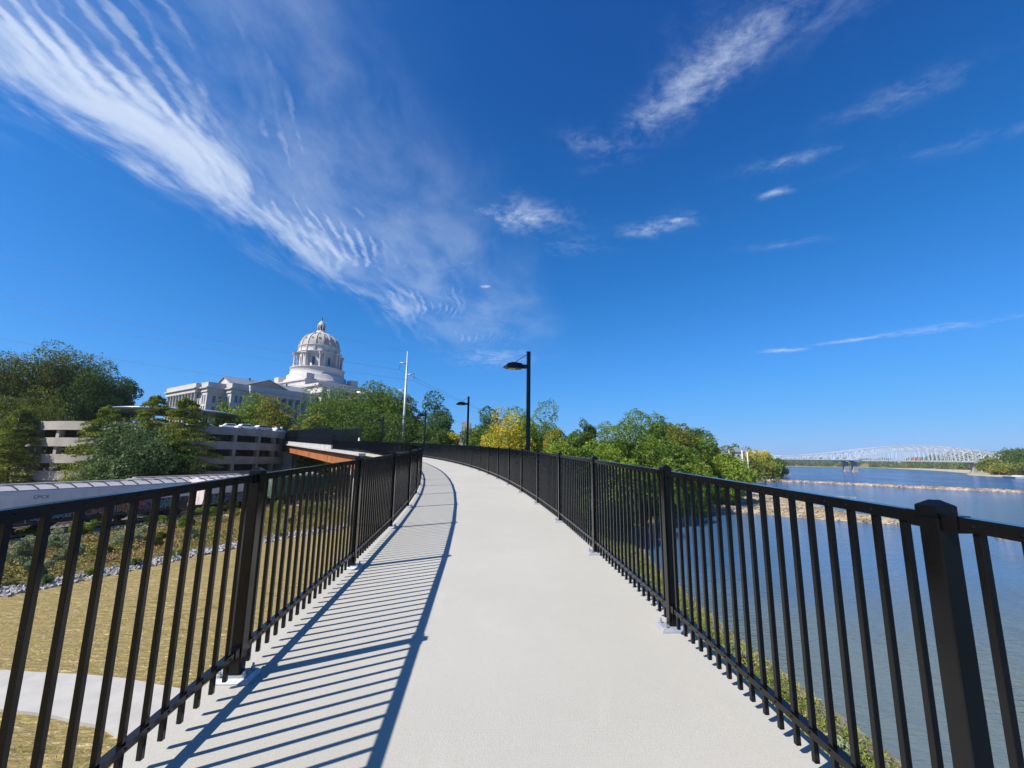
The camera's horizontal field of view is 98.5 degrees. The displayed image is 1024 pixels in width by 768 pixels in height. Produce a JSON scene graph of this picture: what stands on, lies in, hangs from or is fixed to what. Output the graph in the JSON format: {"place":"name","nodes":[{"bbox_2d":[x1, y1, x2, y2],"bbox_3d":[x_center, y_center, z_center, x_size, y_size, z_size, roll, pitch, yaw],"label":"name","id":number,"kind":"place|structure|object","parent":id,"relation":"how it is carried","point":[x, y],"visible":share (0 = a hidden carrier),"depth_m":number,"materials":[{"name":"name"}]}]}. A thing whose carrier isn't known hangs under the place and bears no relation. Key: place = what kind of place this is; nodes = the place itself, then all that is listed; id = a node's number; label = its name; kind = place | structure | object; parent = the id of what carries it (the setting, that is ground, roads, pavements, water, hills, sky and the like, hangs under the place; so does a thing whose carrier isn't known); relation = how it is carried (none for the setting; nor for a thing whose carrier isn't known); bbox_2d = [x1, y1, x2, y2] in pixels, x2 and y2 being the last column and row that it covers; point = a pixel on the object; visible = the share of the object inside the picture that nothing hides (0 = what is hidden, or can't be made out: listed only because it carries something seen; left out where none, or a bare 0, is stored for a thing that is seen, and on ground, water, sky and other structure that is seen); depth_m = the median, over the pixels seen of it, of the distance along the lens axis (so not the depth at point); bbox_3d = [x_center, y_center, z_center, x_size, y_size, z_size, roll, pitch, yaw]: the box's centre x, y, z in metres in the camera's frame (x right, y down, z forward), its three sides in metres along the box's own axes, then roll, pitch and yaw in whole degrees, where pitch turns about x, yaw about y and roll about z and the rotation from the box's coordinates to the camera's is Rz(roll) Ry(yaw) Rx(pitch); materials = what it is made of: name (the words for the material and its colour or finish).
{"place":"outdoors","nodes":[
{"label":"outdoors","id":0,"kind":"place"},
{"bbox_2d":[0,670,194,754],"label":"lawn path","id":1,"kind":"structure","parent":0,"point":[31,692],"depth_m":14.72,"materials":[{"name":"concrete"}]},
{"bbox_2d":[110,449,841,767],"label":"path","id":2,"kind":"structure","parent":0,"point":[466,617],"depth_m":3.05,"materials":[{"name":"concrete"}]},
{"bbox_2d":[0,440,423,767],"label":"guardrail","id":3,"kind":"object","parent":2,"relation":"on","point":[391,479],"visible":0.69,"depth_m":2.60,"materials":[{"name":"metal"}]},
{"bbox_2d":[456,396,469,444],"bbox_3d":[-3.317,3.336,29.469,1.010,5.090,0.340,4,-10,-17],"label":"lamp post","id":4,"kind":"object","parent":2,"relation":"on","point":[467,404],"visible":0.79,"depth_m":29.65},
{"bbox_2d":[503,351,530,450],"bbox_3d":[0.181,1.404,14.468,1.010,5.090,0.340,2,-10,-9],"label":"lamp post","id":5,"kind":"object","parent":2,"relation":"on","point":[516,365],"visible":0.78,"depth_m":14.66,"materials":[{"name":"metal"}]},
{"bbox_2d":[343,440,1023,767],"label":"guardrail","id":6,"kind":"object","parent":2,"relation":"on","point":[544,480],"visible":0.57,"depth_m":2.25,"materials":[{"name":"metal"}]},
{"bbox_2d":[0,435,966,767],"bbox_3d":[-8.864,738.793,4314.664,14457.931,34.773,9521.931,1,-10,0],"label":"ground","id":7,"kind":"structure","parent":0,"point":[36,661],"depth_m":21.02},
{"bbox_2d":[0,350,35,412],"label":"broadleaf tree","id":8,"kind":"object","parent":7,"relation":"on","point":[1,360],"visible":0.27,"depth_m":119.64,"materials":[{"name":"green plant"}]},
{"bbox_2d":[6,535,35,567],"bbox_3d":[-35.655,12.167,31.950,2.309,2.401,2.095,1,-10,0],"label":"meadow bush","id":9,"kind":"object","parent":7,"relation":"on","point":[22,549],"visible":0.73,"depth_m":31.92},
{"bbox_2d":[0,406,59,485],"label":"conifer tree","id":10,"kind":"object","parent":7,"relation":"on","point":[25,424],"visible":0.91,"depth_m":82.15,"materials":[{"name":"green plant"}]},
{"bbox_2d":[22,560,54,577],"bbox_3d":[-31.448,12.299,29.243,1.315,1.343,1.425,1,-10,0],"label":"meadow bush","id":11,"kind":"object","parent":7,"relation":"on","point":[45,571],"visible":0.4,"depth_m":29.35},
{"bbox_2d":[0,385,77,483],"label":"broadleaf tree","id":12,"kind":"object","parent":7,"relation":"on","point":[42,407],"visible":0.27,"depth_m":92.82,"materials":[{"name":"green plant"}]},
{"bbox_2d":[0,352,85,419],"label":"broadleaf tree","id":13,"kind":"object","parent":7,"relation":"on","point":[25,381],"visible":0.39,"depth_m":120.01,"materials":[{"name":"green plant"}]},
{"bbox_2d":[33,528,69,549],"bbox_3d":[-38.643,13.031,36.922,2.956,1.767,2.162,1,-10,0],"label":"meadow bush","id":14,"kind":"object","parent":7,"relation":"on","point":[55,541],"visible":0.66,"depth_m":37.05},
{"bbox_2d":[1,339,113,434],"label":"broadleaf tree","id":15,"kind":"object","parent":7,"relation":"on","point":[58,359],"visible":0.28,"depth_m":126.94,"materials":[{"name":"green plant"}]},
{"bbox_2d":[51,543,85,561],"bbox_3d":[-33.782,12.868,33.803,1.925,1.464,2.001,7,-12,-33],"label":"meadow bush","id":16,"kind":"object","parent":7,"relation":"on","point":[62,553],"visible":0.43,"depth_m":33.27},
{"bbox_2d":[67,519,98,537],"bbox_3d":[-39.669,13.517,40.840,1.866,1.882,2.060,5,-11,-23],"label":"meadow bush","id":17,"kind":"object","parent":7,"relation":"on","point":[88,528],"visible":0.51,"depth_m":41.13,"materials":[{"name":"green plant"}]},
{"bbox_2d":[48,360,125,421],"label":"broadleaf tree","id":18,"kind":"object","parent":7,"relation":"on","point":[80,399],"visible":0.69,"depth_m":125.05,"materials":[{"name":"green plant"}]},
{"bbox_2d":[49,405,134,483],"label":"conifer tree","id":19,"kind":"object","parent":7,"relation":"on","point":[94,428],"visible":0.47,"depth_m":71.85,"materials":[{"name":"green plant"}]},
{"bbox_2d":[10,514,201,542],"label":"track bed","id":20,"kind":"object","parent":7,"relation":"on","point":[97,529],"visible":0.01,"depth_m":45.82,"materials":[{"name":"gravel"}]},
{"bbox_2d":[10,493,345,539],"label":"railway track","id":21,"kind":"structure","parent":20,"relation":"on","point":[65,529],"depth_m":48.21,"materials":[{"name":"metal"}]},
{"bbox_2d":[0,477,190,527],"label":"hopper car","id":22,"kind":"object","parent":21,"relation":"on","point":[18,495],"visible":0.62,"depth_m":44.08,"materials":[{"name":"grey paint"}]},
{"bbox_2d":[186,476,270,511],"bbox_3d":[-40.062,15.313,62.487,3.274,4.314,12.550,-1,-10,12],"label":"hopper car","id":23,"kind":"object","parent":21,"relation":"on","point":[200,496],"visible":0.29,"depth_m":58.71,"materials":[{"name":"grey paint"}]},
{"bbox_2d":[267,475,335,501],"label":"gondola car","id":24,"kind":"object","parent":21,"relation":"on","point":[278,487],"visible":0.26,"depth_m":73.45,"materials":[{"name":"green paint"}]},
{"bbox_2d":[97,376,144,422],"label":"broadleaf tree","id":25,"kind":"object","parent":7,"relation":"on","point":[127,390],"visible":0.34,"depth_m":140.04,"materials":[{"name":"green plant"}]},
{"bbox_2d":[74,419,180,482],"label":"spreading tree","id":26,"kind":"object","parent":7,"relation":"on","point":[121,457],"visible":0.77,"depth_m":66.88,"materials":[{"name":"green plant"}]},
{"bbox_2d":[118,525,147,543],"bbox_3d":[-34.168,13.814,39.962,2.469,1.909,2.500,1,-10,0],"label":"meadow bush","id":27,"kind":"object","parent":7,"relation":"on","point":[138,535],"visible":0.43,"depth_m":39.61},
{"bbox_2d":[123,394,178,443],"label":"conifer tree","id":28,"kind":"object","parent":7,"relation":"on","point":[154,401],"visible":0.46,"depth_m":81.34,"materials":[{"name":"green plant"}]},
{"bbox_2d":[20,421,285,484],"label":"parking garage","id":29,"kind":"structure","parent":7,"relation":"on","point":[242,451],"depth_m":93.70,"materials":[{"name":"concrete"}]},
{"bbox_2d":[143,532,166,546],"bbox_3d":[-31.090,13.622,38.600,1.325,1.295,1.790,-7,-12,38],"label":"meadow bush","id":30,"kind":"object","parent":7,"relation":"on","point":[159,536],"visible":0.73,"depth_m":38.45,"materials":[{"name":"green plant"}]},
{"bbox_2d":[138,436,200,477],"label":"spreading tree","id":31,"kind":"object","parent":7,"relation":"on","point":[176,471],"visible":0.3,"depth_m":74.55,"materials":[{"name":"green plant"}]},
{"bbox_2d":[50,498,291,528],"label":"track bed","id":32,"kind":"object","parent":7,"relation":"on","point":[58,526],"visible":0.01,"depth_m":47.18,"materials":[{"name":"gravel"}]},
{"bbox_2d":[13,490,349,529],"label":"railway track","id":33,"kind":"structure","parent":32,"relation":"on","point":[70,522],"depth_m":47.42,"materials":[{"name":"metal"}]},
{"bbox_2d":[127,474,243,513],"bbox_3d":[-45.388,15.167,62.458,3.270,4.464,18.050,-1,-10,12],"label":"hopper car","id":34,"kind":"object","parent":33,"relation":"on","point":[188,477],"visible":0.19,"depth_m":61.77,"materials":[{"name":"grey paint"}]},
{"bbox_2d":[112,406,239,422],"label":"canopy","id":35,"kind":"object","parent":7,"relation":"on","point":[209,413],"visible":0.38,"depth_m":125.22,"materials":[{"name":"metal"}]},
{"bbox_2d":[0,520,361,596],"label":"stone strip","id":36,"kind":"object","parent":7,"relation":"on","point":[11,590],"visible":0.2,"depth_m":31.54,"materials":[{"name":"stone"}]},
{"bbox_2d":[1,499,364,585],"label":"meadow","id":37,"kind":"structure","parent":7,"relation":"on","point":[157,550],"depth_m":38.36,"materials":[{"name":"plant"}]},
{"bbox_2d":[149,397,225,477],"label":"conifer tree","id":38,"kind":"object","parent":7,"relation":"on","point":[191,416],"visible":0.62,"depth_m":78.92,"materials":[{"name":"green plant"}]},
{"bbox_2d":[208,399,231,425],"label":"broadleaf tree","id":39,"kind":"object","parent":7,"relation":"on","point":[228,403],"visible":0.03,"depth_m":148.22,"materials":[{"name":"green plant"}]},
{"bbox_2d":[212,392,275,426],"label":"broadleaf tree","id":40,"kind":"object","parent":7,"relation":"on","point":[248,415],"visible":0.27,"depth_m":142.84,"materials":[{"name":"green plant"}]},
{"bbox_2d":[247,396,294,467],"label":"broadleaf tree","id":41,"kind":"object","parent":7,"relation":"on","point":[272,408],"visible":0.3,"depth_m":140.39,"materials":[{"name":"green plant"}]},
{"bbox_2d":[164,317,383,429],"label":"capitol","id":42,"kind":"structure","parent":7,"relation":"on","point":[232,390],"depth_m":273.49,"materials":[{"name":"stone"}]},
{"bbox_2d":[263,427,292,469],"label":"building","id":43,"kind":"structure","parent":7,"relation":"on","point":[286,464],"depth_m":115.32,"materials":[{"name":"concrete"}]},
{"bbox_2d":[288,412,326,474],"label":"broadleaf tree","id":44,"kind":"object","parent":7,"relation":"on","point":[302,461],"visible":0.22,"depth_m":129.58,"materials":[{"name":"green plant"}]},
{"bbox_2d":[290,381,356,472],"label":"broadleaf tree","id":45,"kind":"object","parent":7,"relation":"on","point":[331,415],"visible":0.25,"depth_m":147.37,"materials":[{"name":"green plant"}]},
{"bbox_2d":[283,427,370,523],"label":"footbridge span","id":46,"kind":"object","parent":7,"relation":"on","point":[319,438],"visible":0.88,"depth_m":76.35,"materials":[{"name":"concrete"}]},
{"bbox_2d":[312,403,378,471],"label":"broadleaf tree","id":47,"kind":"object","parent":7,"relation":"on","point":[348,417],"visible":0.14,"depth_m":126.02,"materials":[{"name":"green plant"}]},
{"bbox_2d":[342,380,395,470],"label":"broadleaf tree","id":48,"kind":"object","parent":7,"relation":"on","point":[374,399],"visible":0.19,"depth_m":150.29,"materials":[{"name":"green plant"}]},
{"bbox_2d":[334,408,416,441],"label":"broadleaf tree","id":49,"kind":"object","parent":7,"relation":"on","point":[369,432],"visible":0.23,"depth_m":114.34,"materials":[{"name":"green plant"}]},
{"bbox_2d":[373,387,415,438],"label":"broadleaf tree","id":50,"kind":"object","parent":7,"relation":"on","point":[396,409],"visible":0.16,"depth_m":143.97,"materials":[{"name":"green plant"}]},
{"bbox_2d":[380,412,431,443],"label":"broadleaf tree","id":51,"kind":"object","parent":7,"relation":"on","point":[393,431],"visible":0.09,"depth_m":110.99,"materials":[{"name":"green plant"}]},
{"bbox_2d":[397,351,414,441],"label":"utility pole","id":52,"kind":"object","parent":7,"relation":"on","point":[405,395],"visible":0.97,"depth_m":113.15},
{"bbox_2d":[0,294,398,369],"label":"power wire","id":53,"kind":"object","parent":52,"relation":"attached to","point":[193,335],"visible":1,"depth_m":106.75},
{"bbox_2d":[397,394,433,433],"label":"broadleaf tree","id":54,"kind":"object","parent":7,"relation":"on","point":[409,400],"visible":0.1,"depth_m":149.63,"materials":[{"name":"green plant"}]},
{"bbox_2d":[409,426,437,444],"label":"hedge bush","id":55,"kind":"object","parent":7,"relation":"on","point":[427,434],"visible":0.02,"depth_m":104.24,"materials":[{"name":"green plant"}]},
{"bbox_2d":[417,390,455,438],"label":"broadleaf tree","id":56,"kind":"object","parent":7,"relation":"on","point":[434,414],"visible":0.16,"depth_m":141.89,"materials":[{"name":"green plant"}]},
{"bbox_2d":[430,413,454,440],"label":"broadleaf tree","id":57,"kind":"object","parent":7,"relation":"on","point":[446,421],"visible":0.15,"depth_m":134.63,"materials":[{"name":"green plant"}]},
{"bbox_2d":[425,427,459,459],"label":"hedge bush","id":58,"kind":"object","parent":7,"relation":"on","point":[440,439],"visible":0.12,"depth_m":95.92,"materials":[{"name":"green plant"}]},
{"bbox_2d":[459,405,499,445],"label":"broadleaf tree","id":59,"kind":"object","parent":7,"relation":"on","point":[486,419],"visible":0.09,"depth_m":115.79,"materials":[{"name":"green plant"}]},
{"bbox_2d":[468,422,501,446],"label":"broadleaf tree","id":60,"kind":"object","parent":7,"relation":"on","point":[483,429],"visible":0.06,"depth_m":94.26,"materials":[{"name":"green plant"}]},
{"bbox_2d":[478,405,535,450],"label":"broadleaf tree","id":61,"kind":"object","parent":7,"relation":"on","point":[500,430],"visible":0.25,"depth_m":65.52,"materials":[{"name":"yellow plant"}]},
{"bbox_2d":[493,406,536,446],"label":"broadleaf tree","id":62,"kind":"object","parent":7,"relation":"on","point":[514,410],"visible":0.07,"depth_m":75.85,"materials":[{"name":"green plant"}]},
{"bbox_2d":[503,397,573,451],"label":"broadleaf tree","id":63,"kind":"object","parent":7,"relation":"on","point":[534,431],"visible":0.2,"depth_m":70.01,"materials":[{"name":"green plant"}]},
{"bbox_2d":[540,427,566,452],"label":"broadleaf tree","id":64,"kind":"object","parent":7,"relation":"on","point":[554,433],"visible":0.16,"depth_m":65.39,"materials":[{"name":"green plant"}]},
{"bbox_2d":[545,437,580,508],"bbox_3d":[6.801,12.831,58.342,6.664,11.370,6.948,-1,-10,12],"label":"broadleaf tree","id":65,"kind":"object","parent":7,"relation":"on","point":[555,447],"visible":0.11,"depth_m":57.85,"materials":[{"name":"green plant"}]},
{"bbox_2d":[563,431,582,453],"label":"broadleaf tree","id":66,"kind":"object","parent":7,"relation":"on","point":[574,440],"visible":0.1,"depth_m":79.15,"materials":[{"name":"green plant"}]},
{"bbox_2d":[572,418,596,449],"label":"broadleaf tree","id":67,"kind":"object","parent":7,"relation":"on","point":[589,432],"visible":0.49,"depth_m":82.94,"materials":[{"name":"green plant"}]},
{"bbox_2d":[573,444,615,532],"bbox_3d":[9.903,13.440,56.431,6.626,11.438,6.947,1,-10,0],"label":"broadleaf tree","id":68,"kind":"object","parent":7,"relation":"on","point":[585,452],"visible":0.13,"depth_m":56.01,"materials":[{"name":"green plant"}]},
{"bbox_2d":[582,438,614,460],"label":"broadleaf tree","id":69,"kind":"object","parent":7,"relation":"on","point":[598,448],"visible":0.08,"depth_m":69.52,"materials":[{"name":"green plant"}]},
{"bbox_2d":[598,447,638,532],"bbox_3d":[15.137,15.458,64.243,7.052,12.485,7.712,1,-10,0],"label":"broadleaf tree","id":70,"kind":"object","parent":7,"relation":"on","point":[612,457],"visible":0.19,"depth_m":63.60,"materials":[{"name":"green plant"}]},
{"bbox_2d":[594,408,671,478],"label":"broadleaf tree","id":71,"kind":"object","parent":7,"relation":"on","point":[637,453],"visible":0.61,"depth_m":84.97,"materials":[{"name":"green plant"}]},
{"bbox_2d":[637,476,658,525],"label":"broadleaf tree","id":72,"kind":"object","parent":7,"relation":"on","point":[647,499],"visible":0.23,"depth_m":74.58,"materials":[{"name":"green plant"}]},
{"bbox_2d":[637,411,672,466],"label":"broadleaf tree","id":73,"kind":"object","parent":7,"relation":"on","point":[657,432],"visible":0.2,"depth_m":102.55,"materials":[{"name":"green plant"}]},
{"bbox_2d":[641,456,688,523],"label":"broadleaf tree","id":74,"kind":"object","parent":7,"relation":"on","point":[671,464],"visible":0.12,"depth_m":79.03,"materials":[{"name":"green plant"}]},
{"bbox_2d":[645,434,702,510],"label":"broadleaf tree","id":75,"kind":"object","parent":7,"relation":"on","point":[679,454],"visible":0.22,"depth_m":95.95,"materials":[{"name":"green plant"}]},
{"bbox_2d":[665,422,709,476],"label":"broadleaf tree","id":76,"kind":"object","parent":7,"relation":"on","point":[687,439],"visible":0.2,"depth_m":114.15,"materials":[{"name":"green plant"}]},
{"bbox_2d":[682,427,712,452],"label":"broadleaf tree","id":77,"kind":"object","parent":7,"relation":"on","point":[697,432],"visible":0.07,"depth_m":136.46,"materials":[{"name":"green plant"}]},
{"bbox_2d":[675,460,720,515],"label":"broadleaf tree","id":78,"kind":"object","parent":7,"relation":"on","point":[694,469],"visible":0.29,"depth_m":92.62,"materials":[{"name":"green plant"}]},
{"bbox_2d":[692,432,723,494],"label":"broadleaf tree","id":79,"kind":"object","parent":7,"relation":"on","point":[707,448],"visible":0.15,"depth_m":122.93,"materials":[{"name":"green plant"}]},
{"bbox_2d":[700,453,753,504],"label":"broadleaf tree","id":80,"kind":"object","parent":7,"relation":"on","point":[726,468],"visible":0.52,"depth_m":117.14,"materials":[{"name":"green plant"}]},
{"bbox_2d":[589,531,901,767],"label":"bank weeds","id":81,"kind":"object","parent":7,"relation":"on","point":[861,748],"visible":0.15,"depth_m":21.08,"materials":[{"name":"plant"}]},
{"bbox_2d":[736,458,759,483],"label":"broadleaf tree","id":82,"kind":"object","parent":7,"relation":"on","point":[749,474],"visible":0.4,"depth_m":199.29,"materials":[{"name":"green plant"}]},
{"bbox_2d":[743,453,765,480],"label":"broadleaf tree","id":83,"kind":"object","parent":7,"relation":"on","point":[755,465],"visible":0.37,"depth_m":233.09,"materials":[{"name":"green plant"}]},
{"bbox_2d":[753,455,780,481],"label":"broadleaf tree","id":84,"kind":"object","parent":7,"relation":"on","point":[765,465],"visible":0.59,"depth_m":262.59,"materials":[{"name":"green plant"}]},
{"bbox_2d":[766,455,783,478],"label":"broadleaf tree","id":85,"kind":"object","parent":7,"relation":"on","point":[777,460],"visible":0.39,"depth_m":322.07,"materials":[{"name":"green plant"}]},
{"bbox_2d":[821,731,850,756],"bbox_3d":[11.026,12.413,15.201,1.003,0.908,1.299,1,-10,0],"label":"bank shrub","id":86,"kind":"object","parent":7,"relation":"on","point":[843,745],"visible":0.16,"depth_m":14.82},
{"bbox_2d":[774,457,908,463],"bbox_3d":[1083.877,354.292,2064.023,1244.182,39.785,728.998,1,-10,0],"label":"distant hillside woods","id":87,"kind":"object","parent":7,"relation":"on","point":[866,462],"visible":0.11,"depth_m":1824.74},
{"bbox_2d":[786,461,980,469],"bbox_3d":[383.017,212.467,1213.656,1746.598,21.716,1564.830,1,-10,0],"label":"woods","id":88,"kind":"object","parent":7,"relation":"on","point":[952,465],"visible":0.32,"depth_m":1270.93,"materials":[{"name":"plant"}]},
{"bbox_2d":[775,445,1000,472],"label":"truss bridge","id":89,"kind":"structure","parent":7,"relation":"on","point":[854,467],"depth_m":603.63,"materials":[{"name":"paint"}]},
{"bbox_2d":[772,446,1009,472],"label":"truss bridge","id":90,"kind":"structure","parent":7,"relation":"on","point":[846,467],"depth_m":643.55,"materials":[{"name":"paint"}]},
{"bbox_2d":[758,479,1023,492],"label":"rock bar","id":91,"kind":"object","parent":7,"relation":"on","point":[950,488],"visible":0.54,"depth_m":217.45,"materials":[{"name":"stone"}]},
{"bbox_2d":[900,450,1017,463],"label":"wooded hill","id":92,"kind":"structure","parent":7,"relation":"on","point":[930,458],"depth_m":1387.60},
{"bbox_2d":[974,457,1007,472],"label":"broadleaf tree","id":93,"kind":"object","parent":7,"relation":"on","point":[982,466],"visible":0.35,"depth_m":531.40,"materials":[{"name":"green plant"}]},
{"bbox_2d":[985,462,1015,474],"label":"broadleaf tree","id":94,"kind":"object","parent":7,"relation":"on","point":[993,469],"visible":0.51,"depth_m":493.38,"materials":[{"name":"green plant"}]},
{"bbox_2d":[986,447,1021,473],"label":"broadleaf tree","id":95,"kind":"object","parent":7,"relation":"on","point":[1003,455],"visible":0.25,"depth_m":552.46,"materials":[{"name":"green plant"}]},
{"bbox_2d":[997,462,1023,474],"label":"broadleaf tree","id":96,"kind":"object","parent":7,"relation":"on","point":[1015,468],"visible":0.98,"depth_m":464.11,"materials":[{"name":"green plant"}]},
{"bbox_2d":[1003,448,1023,463],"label":"broadleaf tree","id":97,"kind":"object","parent":7,"relation":"on","point":[1015,457],"visible":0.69,"depth_m":517.81,"materials":[{"name":"green plant"}]},
{"bbox_2d":[0,0,1023,462],"label":"sky","id":98,"kind":"structure","parent":0,"point":[777,227],"materials":[{"name":"blue"}]},
{"bbox_2d":[638,466,1023,767],"bbox_3d":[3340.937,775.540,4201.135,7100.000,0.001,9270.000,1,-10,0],"label":"river","id":99,"kind":"structure","parent":0,"point":[1007,558],"depth_m":39.20,"materials":[{"name":"liquid"}]},
{"bbox_2d":[676,505,898,524],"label":"rock bar","id":100,"kind":"object","parent":99,"relation":"in","point":[785,513],"visible":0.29,"depth_m":92.16,"materials":[{"name":"stone"}]},
{"bbox_2d":[722,492,895,519],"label":"rock bar","id":101,"kind":"object","parent":99,"relation":"in","point":[800,506],"visible":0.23,"depth_m":113.03,"materials":[{"name":"stone"}]},
{"bbox_2d":[890,468,1019,476],"bbox_3d":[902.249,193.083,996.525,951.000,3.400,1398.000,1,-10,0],"label":"sand bank","id":102,"kind":"structure","parent":0,"point":[981,473],"depth_m":768.93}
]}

